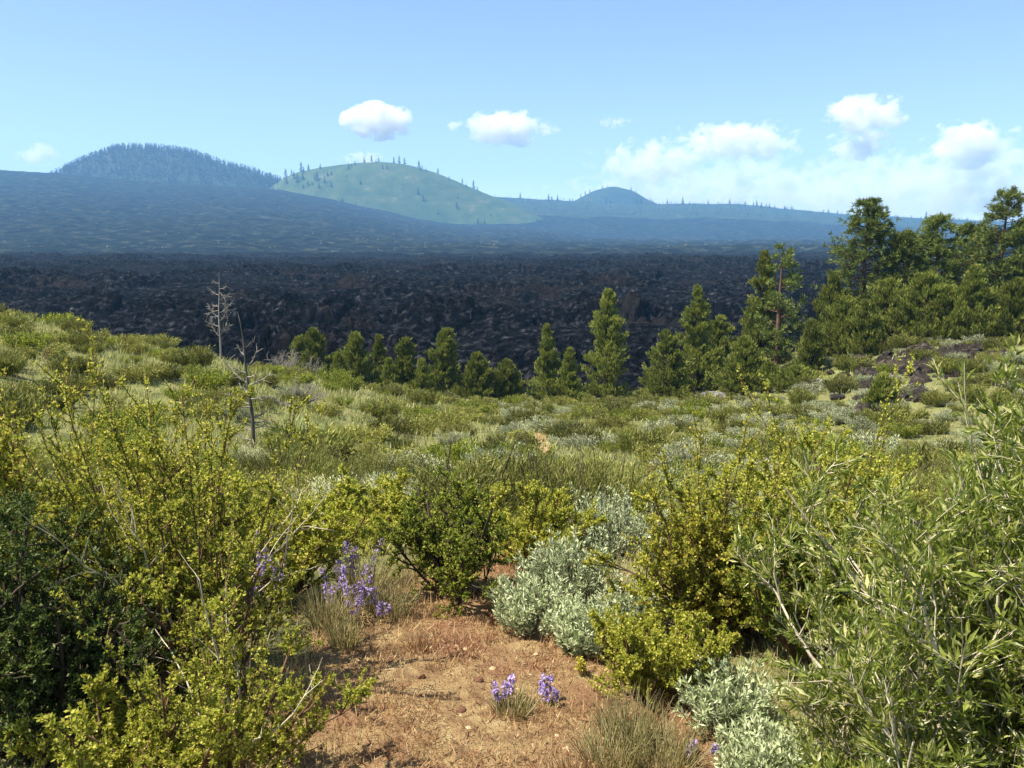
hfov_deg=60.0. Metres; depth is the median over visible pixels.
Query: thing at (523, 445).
bitterbrush
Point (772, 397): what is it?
bitterbrush
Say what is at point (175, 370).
rabbitbrush
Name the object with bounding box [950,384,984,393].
rabbitbrush
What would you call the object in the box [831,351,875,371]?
rabbitbrush
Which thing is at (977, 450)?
snowberry bush
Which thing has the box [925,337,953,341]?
sagebrush
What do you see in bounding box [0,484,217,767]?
juniper bush
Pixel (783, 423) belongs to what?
sagebrush
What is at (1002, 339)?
rabbitbrush
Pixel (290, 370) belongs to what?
snowberry bush
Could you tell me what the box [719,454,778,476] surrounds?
sagebrush
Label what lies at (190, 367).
bitterbrush
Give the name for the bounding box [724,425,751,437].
sagebrush
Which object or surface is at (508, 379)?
juniper tree
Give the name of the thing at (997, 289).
juniper tree
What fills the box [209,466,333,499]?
snowberry bush
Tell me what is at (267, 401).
rabbitbrush
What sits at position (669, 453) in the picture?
sagebrush
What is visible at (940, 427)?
rabbitbrush
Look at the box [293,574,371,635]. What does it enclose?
grass tuft
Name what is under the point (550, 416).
snowberry bush
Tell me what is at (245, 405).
snowberry bush
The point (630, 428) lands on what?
snowberry bush
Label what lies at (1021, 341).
rabbitbrush
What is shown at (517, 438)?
rabbitbrush
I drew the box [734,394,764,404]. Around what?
rabbitbrush
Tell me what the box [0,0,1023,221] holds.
sky
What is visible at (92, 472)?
rabbitbrush
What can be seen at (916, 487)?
snowberry bush
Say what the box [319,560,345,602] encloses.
wildflower
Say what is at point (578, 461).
snowberry bush
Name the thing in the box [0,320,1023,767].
ground
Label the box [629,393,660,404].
rabbitbrush
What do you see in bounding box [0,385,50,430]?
rabbitbrush
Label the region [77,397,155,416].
snowberry bush
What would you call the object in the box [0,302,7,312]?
rabbitbrush
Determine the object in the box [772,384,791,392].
rabbitbrush
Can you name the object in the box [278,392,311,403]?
rabbitbrush
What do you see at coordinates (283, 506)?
rabbitbrush
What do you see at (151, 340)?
rabbitbrush
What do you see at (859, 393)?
sagebrush
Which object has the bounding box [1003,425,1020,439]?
bitterbrush
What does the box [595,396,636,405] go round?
rabbitbrush
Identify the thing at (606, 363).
pine tree
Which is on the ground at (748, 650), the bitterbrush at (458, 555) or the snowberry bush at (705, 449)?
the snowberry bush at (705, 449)
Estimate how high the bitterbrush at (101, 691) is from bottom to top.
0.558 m
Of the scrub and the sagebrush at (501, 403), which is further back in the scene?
the scrub
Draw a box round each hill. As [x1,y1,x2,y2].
[62,149,273,188]
[270,162,542,223]
[575,187,655,203]
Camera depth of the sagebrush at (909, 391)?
41.08 m
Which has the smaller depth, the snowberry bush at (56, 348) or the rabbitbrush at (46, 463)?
the rabbitbrush at (46, 463)
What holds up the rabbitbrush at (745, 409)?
on the ground at (748, 650)
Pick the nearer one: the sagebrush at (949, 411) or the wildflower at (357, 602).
the wildflower at (357, 602)
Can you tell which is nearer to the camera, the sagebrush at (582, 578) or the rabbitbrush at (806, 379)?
the sagebrush at (582, 578)
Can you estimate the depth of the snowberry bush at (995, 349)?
45.47 m
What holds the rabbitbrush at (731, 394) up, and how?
on the ground at (748, 650)
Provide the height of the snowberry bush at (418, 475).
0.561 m
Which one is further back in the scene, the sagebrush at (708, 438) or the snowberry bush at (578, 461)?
the sagebrush at (708, 438)
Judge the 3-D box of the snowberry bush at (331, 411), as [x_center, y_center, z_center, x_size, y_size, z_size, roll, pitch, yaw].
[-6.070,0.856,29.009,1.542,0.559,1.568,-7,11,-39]
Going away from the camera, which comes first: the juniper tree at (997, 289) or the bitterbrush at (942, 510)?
the bitterbrush at (942, 510)
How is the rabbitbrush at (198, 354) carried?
on the ground at (748, 650)
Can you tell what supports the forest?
on the lava slope
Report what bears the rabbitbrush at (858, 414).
on the ground at (748, 650)
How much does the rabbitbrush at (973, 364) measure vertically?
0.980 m
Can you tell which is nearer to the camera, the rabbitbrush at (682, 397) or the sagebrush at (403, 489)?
the sagebrush at (403, 489)
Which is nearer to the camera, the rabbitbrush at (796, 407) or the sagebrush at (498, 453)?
the sagebrush at (498, 453)
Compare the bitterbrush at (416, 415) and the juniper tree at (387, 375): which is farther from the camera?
the juniper tree at (387, 375)
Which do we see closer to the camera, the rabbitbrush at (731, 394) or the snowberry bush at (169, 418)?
the snowberry bush at (169, 418)
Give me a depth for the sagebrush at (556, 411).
43.38 m
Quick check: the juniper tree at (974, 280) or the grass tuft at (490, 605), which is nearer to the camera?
the grass tuft at (490, 605)
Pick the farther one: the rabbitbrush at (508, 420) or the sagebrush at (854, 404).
the sagebrush at (854, 404)
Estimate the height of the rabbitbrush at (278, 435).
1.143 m
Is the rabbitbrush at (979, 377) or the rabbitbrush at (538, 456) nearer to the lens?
the rabbitbrush at (538, 456)
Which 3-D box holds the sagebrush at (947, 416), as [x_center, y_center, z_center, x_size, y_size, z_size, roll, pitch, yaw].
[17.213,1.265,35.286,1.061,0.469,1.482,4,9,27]
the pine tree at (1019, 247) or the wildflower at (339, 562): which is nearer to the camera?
the wildflower at (339, 562)
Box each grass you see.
[233,563,734,767]
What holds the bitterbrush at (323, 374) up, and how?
on the ground at (748, 650)
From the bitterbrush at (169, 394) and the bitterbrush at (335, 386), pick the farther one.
the bitterbrush at (335, 386)
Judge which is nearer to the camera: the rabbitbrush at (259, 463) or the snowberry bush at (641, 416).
the rabbitbrush at (259, 463)
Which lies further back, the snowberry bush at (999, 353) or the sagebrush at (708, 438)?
the snowberry bush at (999, 353)
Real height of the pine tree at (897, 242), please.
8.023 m
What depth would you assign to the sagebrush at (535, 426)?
34.58 m
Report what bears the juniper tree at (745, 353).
on the ground at (748, 650)
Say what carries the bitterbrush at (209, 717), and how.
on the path
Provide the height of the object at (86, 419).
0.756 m
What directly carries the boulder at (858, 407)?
on the ground at (748, 650)
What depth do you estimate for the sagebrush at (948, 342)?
48.35 m
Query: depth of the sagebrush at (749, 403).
44.80 m
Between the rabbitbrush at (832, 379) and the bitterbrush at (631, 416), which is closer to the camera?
the bitterbrush at (631, 416)
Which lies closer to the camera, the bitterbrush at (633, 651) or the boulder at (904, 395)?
the bitterbrush at (633, 651)
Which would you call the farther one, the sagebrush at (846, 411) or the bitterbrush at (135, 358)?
the sagebrush at (846, 411)
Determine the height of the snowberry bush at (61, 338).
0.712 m
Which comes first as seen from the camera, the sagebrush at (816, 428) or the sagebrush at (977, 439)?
the sagebrush at (977, 439)
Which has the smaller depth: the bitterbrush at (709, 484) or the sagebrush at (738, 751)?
the sagebrush at (738, 751)
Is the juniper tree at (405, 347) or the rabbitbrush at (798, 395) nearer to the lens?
the rabbitbrush at (798, 395)
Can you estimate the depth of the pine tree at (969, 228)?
59.83 m
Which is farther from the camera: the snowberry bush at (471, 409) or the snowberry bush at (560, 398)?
the snowberry bush at (560, 398)
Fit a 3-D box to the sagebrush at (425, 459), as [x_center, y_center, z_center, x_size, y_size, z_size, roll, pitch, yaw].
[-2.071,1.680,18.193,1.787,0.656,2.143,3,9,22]
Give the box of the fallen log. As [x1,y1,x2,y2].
[261,395,296,407]
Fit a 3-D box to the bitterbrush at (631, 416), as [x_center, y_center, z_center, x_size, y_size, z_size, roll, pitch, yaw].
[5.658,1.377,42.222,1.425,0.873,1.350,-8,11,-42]
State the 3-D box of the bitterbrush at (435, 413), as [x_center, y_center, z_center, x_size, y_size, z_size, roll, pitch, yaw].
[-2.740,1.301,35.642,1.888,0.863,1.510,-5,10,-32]
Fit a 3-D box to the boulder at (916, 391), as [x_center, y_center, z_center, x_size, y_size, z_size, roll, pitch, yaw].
[18.424,0.575,39.590,0.988,0.824,1.014,4,9,24]
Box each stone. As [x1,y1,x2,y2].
[417,674,425,678]
[456,706,465,712]
[473,676,482,682]
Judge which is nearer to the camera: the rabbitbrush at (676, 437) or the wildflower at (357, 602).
the wildflower at (357, 602)
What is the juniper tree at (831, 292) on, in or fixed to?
on the ground at (748, 650)
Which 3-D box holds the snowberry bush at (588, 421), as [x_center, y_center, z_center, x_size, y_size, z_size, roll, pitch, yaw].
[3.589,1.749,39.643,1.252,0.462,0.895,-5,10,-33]
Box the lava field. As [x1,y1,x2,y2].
[0,249,1015,397]
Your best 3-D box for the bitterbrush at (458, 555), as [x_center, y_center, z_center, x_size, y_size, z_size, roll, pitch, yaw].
[-0.303,0.770,4.367,0.709,0.684,0.891,3,9,18]
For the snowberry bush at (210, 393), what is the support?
on the ground at (748, 650)
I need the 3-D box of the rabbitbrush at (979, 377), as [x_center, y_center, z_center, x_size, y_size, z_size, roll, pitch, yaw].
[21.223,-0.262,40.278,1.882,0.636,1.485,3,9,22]
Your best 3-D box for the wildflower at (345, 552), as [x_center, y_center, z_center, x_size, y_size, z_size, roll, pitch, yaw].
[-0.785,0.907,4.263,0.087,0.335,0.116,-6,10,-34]
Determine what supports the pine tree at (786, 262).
on the ground at (748, 650)
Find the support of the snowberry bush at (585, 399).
on the ground at (748, 650)
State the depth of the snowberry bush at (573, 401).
55.73 m
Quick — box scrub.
[0,170,1008,251]
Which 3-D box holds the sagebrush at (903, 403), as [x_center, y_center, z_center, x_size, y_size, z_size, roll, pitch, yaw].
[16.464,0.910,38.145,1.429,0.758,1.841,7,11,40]
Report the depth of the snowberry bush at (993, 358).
42.38 m
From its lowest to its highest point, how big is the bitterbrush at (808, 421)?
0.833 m
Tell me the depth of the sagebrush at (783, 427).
34.44 m
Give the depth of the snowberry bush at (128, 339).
36.01 m
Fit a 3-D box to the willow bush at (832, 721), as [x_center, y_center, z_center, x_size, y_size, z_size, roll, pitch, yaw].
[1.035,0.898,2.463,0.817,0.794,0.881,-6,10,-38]
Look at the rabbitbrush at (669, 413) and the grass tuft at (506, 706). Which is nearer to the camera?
the grass tuft at (506, 706)
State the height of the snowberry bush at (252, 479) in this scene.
0.831 m
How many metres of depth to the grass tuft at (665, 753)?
2.79 m
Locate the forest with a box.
[50,142,1012,225]
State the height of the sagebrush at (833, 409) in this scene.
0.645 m
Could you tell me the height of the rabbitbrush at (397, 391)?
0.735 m
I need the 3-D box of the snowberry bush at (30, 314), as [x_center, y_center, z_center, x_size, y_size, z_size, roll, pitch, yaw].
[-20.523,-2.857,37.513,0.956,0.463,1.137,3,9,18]
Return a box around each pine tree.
[332,330,380,386]
[424,327,461,397]
[444,351,501,398]
[748,242,807,365]
[809,196,909,320]
[875,226,934,334]
[902,211,974,286]
[939,220,990,282]
[949,185,1023,291]
[989,216,1023,285]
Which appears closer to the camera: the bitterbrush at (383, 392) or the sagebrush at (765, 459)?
the sagebrush at (765, 459)
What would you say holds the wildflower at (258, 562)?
on the ground at (748, 650)
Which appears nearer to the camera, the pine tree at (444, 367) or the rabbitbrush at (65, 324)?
the rabbitbrush at (65, 324)
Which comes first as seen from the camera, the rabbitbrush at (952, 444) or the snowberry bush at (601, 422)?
the rabbitbrush at (952, 444)
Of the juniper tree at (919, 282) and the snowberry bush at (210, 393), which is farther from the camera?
the juniper tree at (919, 282)
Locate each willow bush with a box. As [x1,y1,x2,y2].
[727,333,1023,767]
[766,551,1023,767]
[788,654,1023,767]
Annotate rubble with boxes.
[852,343,975,399]
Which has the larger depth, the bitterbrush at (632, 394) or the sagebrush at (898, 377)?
the bitterbrush at (632, 394)
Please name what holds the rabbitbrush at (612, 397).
on the ground at (748, 650)
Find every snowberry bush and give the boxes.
[0,425,56,466]
[1,378,45,398]
[3,310,20,316]
[6,341,73,358]
[22,312,39,318]
[25,329,69,344]
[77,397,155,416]
[91,454,295,514]
[98,393,130,405]
[104,361,172,382]
[109,333,146,346]
[117,339,156,354]
[150,350,179,360]
[150,402,171,411]
[156,410,181,426]
[169,399,226,419]
[191,385,254,403]
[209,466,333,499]
[224,402,257,410]
[240,361,274,369]
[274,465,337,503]
[278,366,308,376]
[300,402,349,417]
[330,422,395,445]
[331,446,402,469]
[353,437,391,460]
[361,382,381,389]
[374,442,432,465]
[376,396,409,406]
[380,383,398,389]
[394,412,440,434]
[395,462,453,488]
[426,405,440,409]
[426,408,472,427]
[436,423,460,429]
[438,392,453,403]
[440,421,478,438]
[449,405,465,411]
[451,405,481,414]
[464,412,485,420]
[469,395,497,401]
[477,413,502,424]
[479,398,498,406]
[479,406,501,414]
[495,428,535,441]
[536,412,559,422]
[546,395,569,405]
[548,457,617,475]
[555,412,571,419]
[559,398,578,405]
[580,396,596,402]
[580,418,594,424]
[584,457,622,470]
[594,413,632,428]
[606,426,623,433]
[610,422,637,430]
[620,425,641,434]
[630,463,659,475]
[631,409,659,420]
[632,437,684,461]
[638,446,684,466]
[644,405,672,417]
[654,423,678,433]
[675,401,684,409]
[680,427,703,434]
[689,444,724,456]
[699,451,736,470]
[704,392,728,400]
[706,446,733,457]
[712,423,739,433]
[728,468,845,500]
[735,418,764,428]
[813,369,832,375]
[831,428,855,434]
[869,461,963,525]
[937,448,983,467]
[953,446,1013,454]
[974,350,1008,361]
[976,352,1011,365]
[988,346,1019,352]
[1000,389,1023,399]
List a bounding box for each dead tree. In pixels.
[204,280,234,358]
[219,312,278,447]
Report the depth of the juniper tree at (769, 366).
51.14 m
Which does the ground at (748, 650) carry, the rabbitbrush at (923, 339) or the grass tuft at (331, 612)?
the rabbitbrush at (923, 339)
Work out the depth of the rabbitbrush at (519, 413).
39.29 m
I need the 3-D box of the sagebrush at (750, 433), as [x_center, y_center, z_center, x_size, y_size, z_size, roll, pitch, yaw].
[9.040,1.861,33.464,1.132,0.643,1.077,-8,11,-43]
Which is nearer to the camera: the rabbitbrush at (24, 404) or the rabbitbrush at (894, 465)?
the rabbitbrush at (894, 465)
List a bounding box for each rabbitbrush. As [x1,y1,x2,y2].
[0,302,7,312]
[0,311,38,328]
[0,323,37,335]
[0,347,33,366]
[0,350,30,377]
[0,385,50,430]
[5,454,56,478]
[25,465,90,519]
[28,372,97,394]
[37,392,79,410]
[44,352,100,374]
[53,325,110,342]
[56,315,93,330]
[64,330,109,346]
[68,451,145,495]
[70,340,108,353]
[85,371,126,388]
[134,362,188,380]
[141,332,182,346]
[153,340,176,348]
[159,346,183,351]
[160,344,217,367]
[181,394,234,410]
[181,486,325,542]
[209,367,256,387]
[214,436,356,493]
[224,439,337,479]
[242,396,277,410]
[252,374,281,385]
[258,417,358,459]
[270,444,381,483]
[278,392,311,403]
[278,435,345,462]
[308,369,319,375]
[309,439,367,464]
[324,441,570,543]
[332,447,424,478]
[354,396,405,418]
[366,415,414,434]
[374,384,404,396]
[379,382,411,393]
[387,436,416,449]
[405,387,442,405]
[432,389,459,403]
[445,450,511,483]
[456,398,482,404]
[477,437,632,525]
[478,432,544,451]
[499,415,524,426]
[502,402,522,408]
[503,393,534,402]
[509,406,547,421]
[519,452,560,467]
[521,397,556,414]
[529,439,729,541]
[537,447,626,485]
[538,417,599,438]
[548,422,605,440]
[564,406,608,418]
[573,401,608,412]
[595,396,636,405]
[596,400,630,412]
[601,394,625,400]
[609,428,674,455]
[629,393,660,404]
[637,387,646,393]
[637,402,660,412]
[641,429,684,442]
[646,395,680,403]
[657,391,686,400]
[659,396,677,404]
[664,409,683,418]
[672,420,693,431]
[685,395,719,405]
[690,390,711,398]
[704,408,743,423]
[710,397,727,406]
[717,418,750,428]
[719,387,737,393]
[719,405,755,414]
[723,391,741,399]
[728,437,806,469]
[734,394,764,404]
[745,433,795,452]
[753,401,793,416]
[755,455,859,497]
[762,422,800,437]
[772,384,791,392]
[786,385,819,404]
[786,446,846,472]
[788,402,821,416]
[791,374,823,385]
[791,407,826,418]
[812,441,952,491]
[821,378,864,392]
[824,399,844,404]
[826,374,857,385]
[829,428,887,448]
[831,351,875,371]
[831,353,848,359]
[834,402,855,408]
[849,408,879,421]
[856,438,969,483]
[856,464,979,498]
[861,405,915,428]
[874,338,896,351]
[884,437,918,453]
[885,332,921,348]
[887,402,933,420]
[896,437,976,469]
[902,434,983,457]
[905,417,954,434]
[907,347,941,360]
[917,389,958,406]
[918,336,938,343]
[921,505,956,531]
[927,354,971,373]
[928,338,951,346]
[929,454,1023,483]
[940,378,990,390]
[948,405,974,411]
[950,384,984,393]
[951,411,972,419]
[953,355,988,373]
[957,372,996,383]
[957,382,1005,404]
[975,447,1023,478]
[981,336,1013,350]
[982,370,1012,377]
[995,335,1023,345]
[999,393,1023,407]
[1009,379,1023,387]
[1015,338,1023,344]
[1016,371,1023,379]
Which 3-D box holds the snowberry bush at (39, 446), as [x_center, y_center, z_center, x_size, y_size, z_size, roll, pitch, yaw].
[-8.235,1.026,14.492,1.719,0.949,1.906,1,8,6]
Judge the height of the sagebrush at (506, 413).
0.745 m
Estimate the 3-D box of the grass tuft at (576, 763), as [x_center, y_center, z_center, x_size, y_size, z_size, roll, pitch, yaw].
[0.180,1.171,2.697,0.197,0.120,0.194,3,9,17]
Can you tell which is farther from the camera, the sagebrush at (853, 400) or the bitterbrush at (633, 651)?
the sagebrush at (853, 400)
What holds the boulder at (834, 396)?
on the ground at (748, 650)
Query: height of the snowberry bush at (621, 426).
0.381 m
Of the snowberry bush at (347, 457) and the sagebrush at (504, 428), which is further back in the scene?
the sagebrush at (504, 428)
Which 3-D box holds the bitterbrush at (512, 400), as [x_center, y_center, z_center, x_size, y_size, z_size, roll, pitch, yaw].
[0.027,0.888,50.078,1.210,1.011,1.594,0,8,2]
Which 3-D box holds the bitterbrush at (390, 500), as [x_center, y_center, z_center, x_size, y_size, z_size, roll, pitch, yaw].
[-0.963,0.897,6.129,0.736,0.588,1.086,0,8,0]
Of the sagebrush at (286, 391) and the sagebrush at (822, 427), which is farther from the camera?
the sagebrush at (822, 427)
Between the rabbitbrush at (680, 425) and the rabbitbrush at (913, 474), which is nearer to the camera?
the rabbitbrush at (913, 474)
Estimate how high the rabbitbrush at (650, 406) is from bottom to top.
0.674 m
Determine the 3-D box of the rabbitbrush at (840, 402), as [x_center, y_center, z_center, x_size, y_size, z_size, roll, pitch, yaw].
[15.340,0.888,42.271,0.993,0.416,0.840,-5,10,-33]
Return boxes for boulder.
[695,391,728,399]
[711,393,725,399]
[826,369,834,374]
[830,393,844,400]
[853,354,872,360]
[853,402,863,413]
[863,367,877,375]
[863,402,880,411]
[867,371,879,376]
[882,350,893,356]
[900,393,909,399]
[904,363,920,374]
[906,345,915,351]
[913,387,932,402]
[915,342,934,348]
[964,347,980,352]
[970,343,984,350]
[998,348,1008,355]
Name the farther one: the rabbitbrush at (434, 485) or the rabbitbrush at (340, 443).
the rabbitbrush at (340, 443)
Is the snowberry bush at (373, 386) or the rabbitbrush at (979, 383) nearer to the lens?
the rabbitbrush at (979, 383)
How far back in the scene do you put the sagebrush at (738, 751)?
2.68 m
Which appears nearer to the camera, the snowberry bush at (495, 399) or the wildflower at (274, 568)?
the wildflower at (274, 568)
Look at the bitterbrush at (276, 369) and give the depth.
38.15 m
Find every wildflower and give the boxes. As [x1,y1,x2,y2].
[233,531,261,625]
[246,551,284,631]
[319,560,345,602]
[321,584,338,609]
[340,565,361,598]
[342,540,354,598]
[344,574,372,622]
[346,595,360,624]
[351,583,376,615]
[353,538,382,603]
[376,600,391,623]
[491,673,515,706]
[535,673,553,705]
[541,683,558,707]
[574,656,592,676]
[682,738,697,758]
[708,743,718,754]
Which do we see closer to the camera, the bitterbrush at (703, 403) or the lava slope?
the bitterbrush at (703, 403)
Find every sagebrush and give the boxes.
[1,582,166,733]
[199,445,275,466]
[221,404,256,419]
[270,385,300,397]
[280,470,444,543]
[286,377,329,403]
[294,467,423,498]
[335,472,418,493]
[337,467,442,497]
[369,448,453,472]
[436,432,464,444]
[444,431,469,438]
[463,440,535,464]
[485,564,590,637]
[492,401,512,409]
[495,421,533,437]
[498,407,527,419]
[506,523,625,606]
[509,420,532,429]
[523,412,566,432]
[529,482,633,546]
[543,433,578,444]
[547,590,622,659]
[551,406,572,414]
[553,432,599,450]
[564,484,668,561]
[587,577,677,632]
[593,427,618,444]
[632,400,659,407]
[640,418,673,431]
[647,442,727,470]
[656,464,703,480]
[657,400,678,409]
[659,397,683,404]
[660,412,693,425]
[660,473,837,527]
[668,414,697,422]
[668,652,791,743]
[670,439,691,448]
[680,431,728,445]
[684,464,736,486]
[709,403,735,410]
[710,711,824,767]
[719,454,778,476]
[721,434,748,452]
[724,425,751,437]
[728,412,757,423]
[735,397,771,407]
[736,426,762,436]
[737,415,772,424]
[743,409,781,422]
[757,422,804,434]
[763,420,793,429]
[781,412,795,419]
[785,382,823,394]
[790,421,819,432]
[796,380,824,391]
[801,400,821,406]
[806,409,850,424]
[813,399,839,408]
[814,404,844,411]
[817,424,834,431]
[823,358,834,366]
[832,406,857,417]
[838,430,910,457]
[843,414,894,433]
[845,401,857,408]
[848,399,861,404]
[849,388,868,395]
[855,373,876,381]
[871,397,910,411]
[872,424,897,435]
[889,373,910,383]
[893,347,905,351]
[901,383,931,394]
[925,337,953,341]
[930,409,955,420]
[930,439,962,447]
[936,338,962,347]
[939,408,957,413]
[941,399,960,406]
[946,350,967,358]
[949,428,983,438]
[956,415,984,424]
[960,436,996,448]
[961,333,987,343]
[979,359,1006,370]
[997,350,1023,363]
[1008,386,1023,398]
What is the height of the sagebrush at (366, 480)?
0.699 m
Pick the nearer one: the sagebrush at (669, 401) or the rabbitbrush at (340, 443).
the rabbitbrush at (340, 443)
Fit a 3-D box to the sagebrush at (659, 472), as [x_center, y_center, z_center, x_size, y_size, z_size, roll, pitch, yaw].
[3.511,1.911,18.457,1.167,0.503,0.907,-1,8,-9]
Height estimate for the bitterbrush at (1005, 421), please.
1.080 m
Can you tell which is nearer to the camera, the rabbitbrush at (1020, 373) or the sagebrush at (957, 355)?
the rabbitbrush at (1020, 373)
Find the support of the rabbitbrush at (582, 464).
on the ground at (748, 650)
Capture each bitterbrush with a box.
[0,315,173,657]
[0,329,53,349]
[0,354,333,699]
[0,658,236,767]
[33,370,216,583]
[38,311,76,324]
[46,505,376,767]
[59,417,165,453]
[64,418,170,471]
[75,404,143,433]
[90,458,132,482]
[102,335,117,345]
[108,403,168,434]
[121,354,144,363]
[132,443,239,476]
[143,349,168,355]
[155,469,384,616]
[162,387,203,400]
[178,459,240,480]
[179,363,203,373]
[179,365,234,389]
[213,385,240,389]
[226,389,258,402]
[254,361,286,374]
[275,371,316,385]
[315,364,351,381]
[315,463,415,556]
[321,381,340,391]
[325,372,363,391]
[329,395,355,406]
[369,464,517,618]
[374,388,392,395]
[401,404,432,420]
[403,411,425,420]
[421,435,486,465]
[429,407,455,420]
[430,467,465,478]
[450,474,608,569]
[453,396,495,414]
[486,441,530,453]
[491,394,504,400]
[495,441,556,457]
[501,393,522,403]
[566,409,581,419]
[569,404,593,413]
[580,392,592,399]
[581,409,808,645]
[585,600,738,708]
[598,440,619,452]
[604,406,626,415]
[606,412,626,420]
[616,405,647,420]
[621,428,648,449]
[623,427,888,654]
[625,390,645,396]
[644,414,667,423]
[650,454,720,480]
[670,399,707,421]
[674,467,742,493]
[680,429,707,444]
[681,396,711,409]
[704,431,749,448]
[711,353,939,574]
[721,486,931,668]
[756,393,779,402]
[784,429,829,438]
[792,415,830,427]
[805,432,865,455]
[842,438,922,466]
[872,362,892,372]
[883,421,925,437]
[884,467,951,515]
[925,492,1000,533]
[989,408,1023,431]
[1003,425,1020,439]
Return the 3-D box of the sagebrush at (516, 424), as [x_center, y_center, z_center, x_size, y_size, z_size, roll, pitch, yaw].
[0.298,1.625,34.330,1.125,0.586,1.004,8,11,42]
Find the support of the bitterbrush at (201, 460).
on the ground at (748, 650)
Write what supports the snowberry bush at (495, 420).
on the ground at (748, 650)
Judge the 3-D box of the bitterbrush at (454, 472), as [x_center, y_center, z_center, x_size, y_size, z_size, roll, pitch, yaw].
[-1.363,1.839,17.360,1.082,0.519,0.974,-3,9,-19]
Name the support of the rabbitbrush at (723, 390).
on the ground at (748, 650)
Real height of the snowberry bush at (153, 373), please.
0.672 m
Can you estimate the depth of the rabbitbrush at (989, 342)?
46.62 m
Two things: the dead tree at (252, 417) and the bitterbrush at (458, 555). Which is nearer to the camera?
the bitterbrush at (458, 555)
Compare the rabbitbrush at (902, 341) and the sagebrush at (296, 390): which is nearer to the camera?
the sagebrush at (296, 390)
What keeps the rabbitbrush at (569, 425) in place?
on the ground at (748, 650)
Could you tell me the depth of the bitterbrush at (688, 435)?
32.86 m
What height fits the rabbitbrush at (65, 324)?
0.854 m
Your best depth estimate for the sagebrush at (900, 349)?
48.89 m
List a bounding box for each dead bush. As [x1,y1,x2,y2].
[265,346,304,368]
[287,356,323,371]
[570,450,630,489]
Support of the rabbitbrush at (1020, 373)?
on the ground at (748, 650)
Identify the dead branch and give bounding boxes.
[147,549,270,670]
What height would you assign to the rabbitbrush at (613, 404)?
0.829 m
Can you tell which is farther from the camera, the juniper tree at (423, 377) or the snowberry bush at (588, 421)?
the juniper tree at (423, 377)
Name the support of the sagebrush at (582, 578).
on the path
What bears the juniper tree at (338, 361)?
on the ground at (748, 650)
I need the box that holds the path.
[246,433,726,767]
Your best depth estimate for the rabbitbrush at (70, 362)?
26.68 m
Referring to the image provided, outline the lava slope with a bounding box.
[0,170,1019,256]
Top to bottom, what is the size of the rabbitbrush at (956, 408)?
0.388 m
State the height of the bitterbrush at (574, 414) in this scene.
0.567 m
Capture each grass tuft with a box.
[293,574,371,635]
[310,538,403,606]
[322,611,366,650]
[353,572,431,620]
[397,626,438,654]
[464,564,522,611]
[481,675,545,720]
[539,741,604,767]
[564,704,656,767]
[576,678,681,754]
[623,702,720,767]
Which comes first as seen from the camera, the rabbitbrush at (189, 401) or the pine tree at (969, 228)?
the rabbitbrush at (189, 401)
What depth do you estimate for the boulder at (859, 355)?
49.44 m
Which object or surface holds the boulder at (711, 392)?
on the ground at (748, 650)
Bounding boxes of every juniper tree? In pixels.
[284,335,306,366]
[294,327,332,371]
[330,351,348,371]
[370,333,387,377]
[373,357,399,386]
[392,335,418,388]
[410,358,439,391]
[492,357,527,397]
[522,322,563,400]
[549,347,583,402]
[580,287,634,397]
[638,328,694,396]
[675,284,725,394]
[692,314,737,384]
[705,334,771,395]
[729,249,792,366]
[748,360,779,391]
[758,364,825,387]
[792,269,848,355]
[792,317,829,370]
[816,293,882,354]
[839,297,887,355]
[846,276,922,338]
[860,371,903,409]
[879,270,962,339]
[885,284,987,339]
[923,263,1020,339]
[965,284,1023,336]
[979,277,1023,337]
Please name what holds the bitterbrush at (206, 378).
on the ground at (748, 650)
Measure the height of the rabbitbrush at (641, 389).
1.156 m
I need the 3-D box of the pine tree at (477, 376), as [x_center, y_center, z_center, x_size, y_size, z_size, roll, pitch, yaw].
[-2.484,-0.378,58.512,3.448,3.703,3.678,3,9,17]
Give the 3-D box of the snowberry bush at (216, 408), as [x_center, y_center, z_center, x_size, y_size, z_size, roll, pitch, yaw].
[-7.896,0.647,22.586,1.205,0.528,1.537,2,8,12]
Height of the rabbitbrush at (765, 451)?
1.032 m
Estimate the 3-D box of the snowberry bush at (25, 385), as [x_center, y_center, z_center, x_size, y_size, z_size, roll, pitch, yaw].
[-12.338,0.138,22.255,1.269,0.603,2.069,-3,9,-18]
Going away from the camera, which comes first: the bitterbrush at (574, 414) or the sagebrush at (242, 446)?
the sagebrush at (242, 446)
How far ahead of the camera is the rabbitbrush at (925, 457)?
21.37 m
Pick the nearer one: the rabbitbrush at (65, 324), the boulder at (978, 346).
the rabbitbrush at (65, 324)
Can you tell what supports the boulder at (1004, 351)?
on the ground at (748, 650)
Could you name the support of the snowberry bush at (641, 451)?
on the ground at (748, 650)
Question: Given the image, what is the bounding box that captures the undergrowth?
[0,533,1014,767]
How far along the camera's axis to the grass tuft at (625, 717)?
2.95 m
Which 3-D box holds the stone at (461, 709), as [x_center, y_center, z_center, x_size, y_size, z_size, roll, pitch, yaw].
[-0.182,1.158,3.147,0.037,0.027,0.048,-1,8,-9]
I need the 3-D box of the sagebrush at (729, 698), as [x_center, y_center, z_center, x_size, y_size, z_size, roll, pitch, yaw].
[0.725,1.067,3.031,0.414,0.303,0.390,7,11,39]

